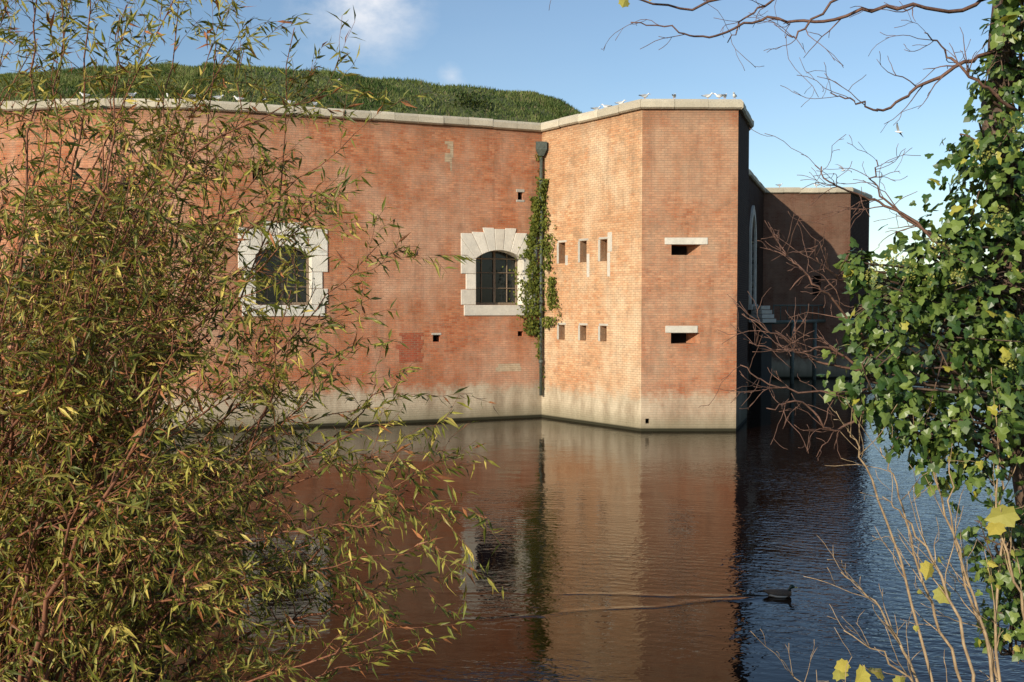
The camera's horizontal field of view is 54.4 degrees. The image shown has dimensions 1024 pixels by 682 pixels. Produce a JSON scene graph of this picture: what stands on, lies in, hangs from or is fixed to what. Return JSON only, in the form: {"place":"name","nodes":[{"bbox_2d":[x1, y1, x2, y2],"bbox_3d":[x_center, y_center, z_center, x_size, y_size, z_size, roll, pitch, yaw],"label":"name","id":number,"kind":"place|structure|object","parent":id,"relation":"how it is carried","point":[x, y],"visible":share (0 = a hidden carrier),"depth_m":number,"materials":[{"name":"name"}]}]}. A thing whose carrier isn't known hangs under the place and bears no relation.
{"place":"outdoors","nodes":[
{"label":"outdoors","id":0,"kind":"place"},
{"bbox_2d":[0,0,1023,300],"label":"sky","id":1,"kind":"structure","parent":0,"point":[558,50],"materials":[{"name":"blue"}]},
{"bbox_2d":[5,370,1023,681],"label":"water","id":2,"kind":"structure","parent":0,"point":[619,554],"depth_m":18.13,"materials":[{"name":"black liquid"}]},
{"bbox_2d":[763,584,796,597],"bbox_3d":[4.160,3.883,15.445,0.525,0.235,0.193,0,2,9],"label":"duck","id":3,"kind":"object","parent":2,"relation":"on","point":[781,593],"visible":1,"depth_m":15.39},
{"bbox_2d":[772,305,825,383],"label":"footbridge","id":4,"kind":"object","parent":2,"relation":"in","point":[812,320],"visible":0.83,"depth_m":58.67,"materials":[{"name":"paint"}]},
{"bbox_2d":[753,367,1023,681],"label":"bramble stems","id":5,"kind":"object","parent":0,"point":[1000,518],"visible":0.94,"depth_m":3.93,"materials":[{"name":"brown plant"}]},
{"bbox_2d":[895,123,902,135],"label":"gull","id":6,"kind":"object","parent":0,"point":[898,130],"visible":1,"depth_m":41.66,"materials":[{"name":"white"}]},
{"bbox_2d":[868,319,1001,369],"bbox_3d":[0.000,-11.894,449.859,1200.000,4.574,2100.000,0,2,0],"label":"ground","id":7,"kind":"structure","parent":0,"point":[922,352],"depth_m":73.36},
{"bbox_2d":[0,0,506,681],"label":"willow tree","id":8,"kind":"object","parent":7,"relation":"on","point":[80,486],"visible":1,"depth_m":4.97,"materials":[{"name":"green plant"}]},
{"bbox_2d":[0,98,872,431],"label":"brick fort","id":9,"kind":"structure","parent":7,"relation":"on","point":[660,212],"depth_m":37.59,"materials":[{"name":"red brick"}]},
{"bbox_2d":[256,250,308,304],"bbox_3d":[-8.614,-2.462,37.254,2.000,2.220,0.080,-1,2,-19],"label":"window frame","id":10,"kind":"structure","parent":9,"relation":"in","point":[281,286],"depth_m":37.31,"materials":[{"name":"grey metal"}]},
{"bbox_2d":[257,247,309,301],"bbox_3d":[-8.627,-2.513,37.290,2.267,2.520,0.788,0,2,0],"label":"window glass","id":11,"kind":"structure","parent":9,"relation":"in","point":[271,297],"depth_m":37.33,"materials":[{"name":"black glass"}]},
{"bbox_2d":[0,60,581,122],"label":"grass mound","id":12,"kind":"object","parent":9,"relation":"on","point":[461,109],"depth_m":40.12,"materials":[{"name":"green plant"}]},
{"bbox_2d":[440,88,500,110],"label":"shrub","id":13,"kind":"object","parent":12,"relation":"on","point":[469,99],"visible":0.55,"depth_m":41.01,"materials":[{"name":"green plant"}]},
{"bbox_2d":[476,251,514,302],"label":"window glass","id":14,"kind":"structure","parent":9,"relation":"in","point":[487,265],"depth_m":40.22,"materials":[{"name":"black glass"}]},
{"bbox_2d":[476,251,516,304],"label":"window frame","id":15,"kind":"structure","parent":9,"relation":"in","point":[494,259],"depth_m":40.13,"materials":[{"name":"grey metal"}]},
{"bbox_2d":[502,154,560,388],"bbox_3d":[0.862,-2.748,39.742,2.526,9.474,1.643,0,2,0],"label":"wall creeper","id":16,"kind":"object","parent":9,"relation":"attached to","point":[531,244],"depth_m":39.80,"materials":[{"name":"green plant"}]},
{"bbox_2d":[549,0,1023,663],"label":"ivy clad tree","id":17,"kind":"object","parent":7,"relation":"on","point":[995,328],"visible":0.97,"depth_m":3.95,"materials":[{"name":"green plant"}]},
{"bbox_2d":[868,259,986,324],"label":"background trees","id":18,"kind":"object","parent":7,"relation":"on","point":[885,292],"depth_m":125.03,"materials":[{"name":"green plant"}]}
]}

